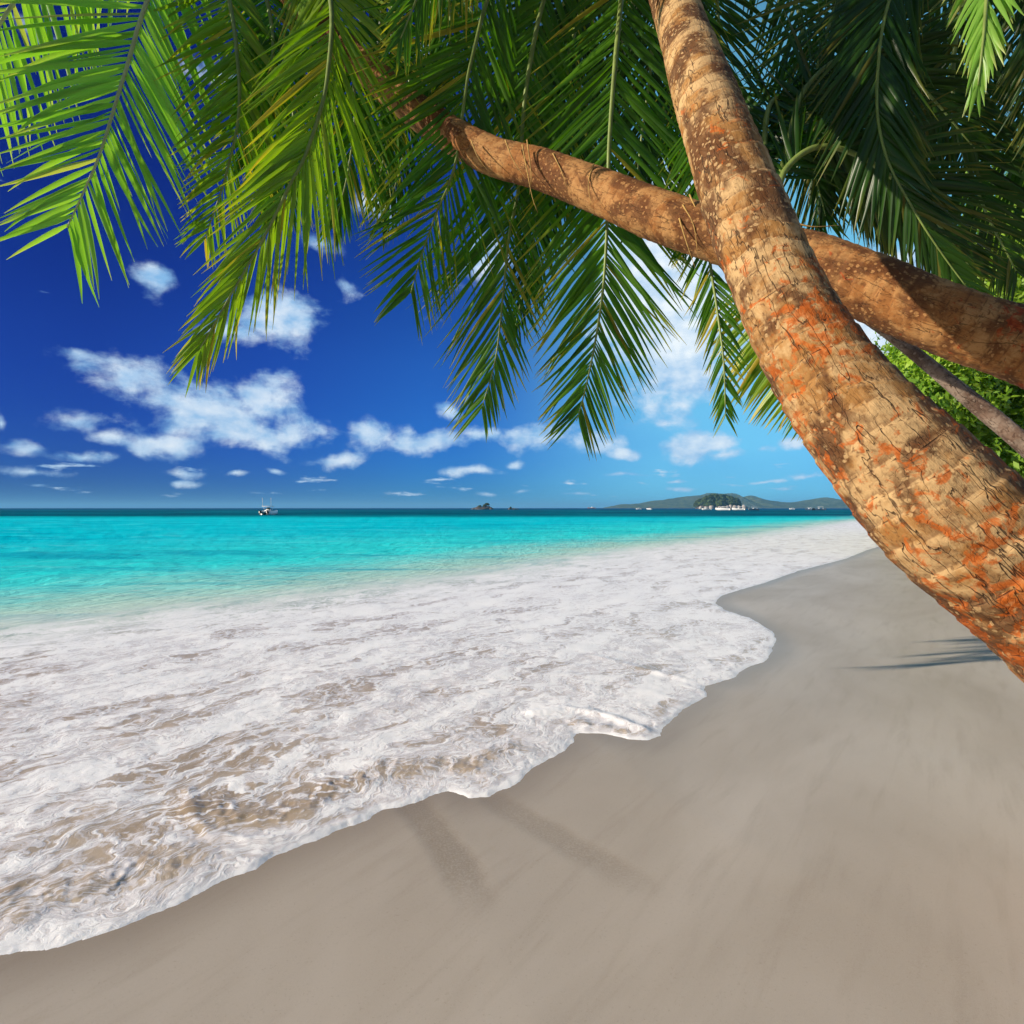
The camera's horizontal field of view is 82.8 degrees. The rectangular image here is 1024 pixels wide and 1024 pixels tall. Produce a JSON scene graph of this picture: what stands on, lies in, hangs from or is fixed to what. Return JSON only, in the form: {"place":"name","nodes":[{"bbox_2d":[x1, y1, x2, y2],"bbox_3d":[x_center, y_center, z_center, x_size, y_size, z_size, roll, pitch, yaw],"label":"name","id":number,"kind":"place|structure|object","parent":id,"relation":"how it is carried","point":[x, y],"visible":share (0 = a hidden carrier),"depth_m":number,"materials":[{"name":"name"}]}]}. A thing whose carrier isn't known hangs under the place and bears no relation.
{"place":"outdoors","nodes":[
{"label":"outdoors","id":0,"kind":"place"},
{"bbox_2d":[0,508,855,618],"bbox_3d":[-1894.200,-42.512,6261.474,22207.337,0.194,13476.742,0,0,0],"label":"sea","id":1,"kind":"structure","parent":0,"point":[59,560],"depth_m":27.94,"materials":[{"name":"liquid"}]},
{"bbox_2d":[259,498,277,514],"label":"power catamaran","id":2,"kind":"object","parent":1,"relation":"on","point":[267,511],"visible":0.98,"depth_m":143.07,"materials":[{"name":"white plastic"}]},
{"bbox_2d":[472,503,492,509],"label":"rocky islet","id":3,"kind":"object","parent":1,"relation":"in","point":[480,507],"visible":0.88,"depth_m":617.07,"materials":[{"name":"stone"}]},
{"bbox_2d":[693,493,747,508],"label":"wooded islet","id":4,"kind":"object","parent":1,"relation":"in","point":[713,501],"visible":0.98,"depth_m":987.33,"materials":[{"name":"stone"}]},
{"bbox_2d":[715,506,731,509],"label":"motorboat","id":5,"kind":"object","parent":1,"relation":"on","point":[723,508],"visible":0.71,"depth_m":402.13,"materials":[{"name":"white plastic"}]},
{"bbox_2d":[732,506,745,509],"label":"motorboat","id":6,"kind":"object","parent":1,"relation":"on","point":[737,508],"visible":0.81,"depth_m":424.91,"materials":[{"name":"metal"}]},
{"bbox_2d":[0,547,1023,1023],"bbox_3d":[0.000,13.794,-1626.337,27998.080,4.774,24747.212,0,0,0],"label":"beach","id":7,"kind":"structure","parent":0,"point":[816,817],"depth_m":2.59,"materials":[{"name":"beige sand"}]},
{"bbox_2d":[0,520,878,954],"bbox_3d":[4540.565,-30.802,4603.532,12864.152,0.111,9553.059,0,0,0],"label":"foaming wash","id":8,"kind":"object","parent":7,"relation":"on","point":[154,758],"visible":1,"depth_m":5.12,"materials":[{"name":"liquid"}]},
{"bbox_2d":[0,0,1023,396],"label":"palm tree","id":9,"kind":"object","parent":7,"relation":"on","point":[298,156],"visible":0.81,"depth_m":5.00,"materials":[{"name":"green plant"}]},
{"bbox_2d":[340,0,1023,682],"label":"palm tree","id":10,"kind":"object","parent":7,"relation":"on","point":[928,490],"visible":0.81,"depth_m":5.31,"materials":[{"name":"green plant"}]},
{"bbox_2d":[706,0,1023,457],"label":"palm tree","id":11,"kind":"object","parent":7,"relation":"on","point":[790,114],"visible":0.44,"depth_m":5.19,"materials":[{"name":"green plant"}]},
{"bbox_2d":[729,0,1023,300],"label":"palm tree","id":12,"kind":"object","parent":7,"relation":"on","point":[987,50],"visible":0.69,"depth_m":4.76,"materials":[{"name":"green plant"}]},
{"bbox_2d":[0,0,1023,507],"label":"sky","id":13,"kind":"structure","parent":0,"point":[334,407],"materials":[{"name":"blue"}]},
{"bbox_2d":[605,493,847,507],"bbox_3d":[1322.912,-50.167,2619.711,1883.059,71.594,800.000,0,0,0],"label":"hills","id":14,"kind":"structure","parent":0,"point":[746,501],"depth_m":2409.68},
{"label":"hillside","id":15,"kind":"structure","parent":0,"visible":0},
{"bbox_2d":[873,130,1023,477],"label":"hillside woodland","id":16,"kind":"object","parent":15,"relation":"on","point":[1005,398],"visible":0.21,"depth_m":19.39,"materials":[{"name":"green plant"}]}
]}

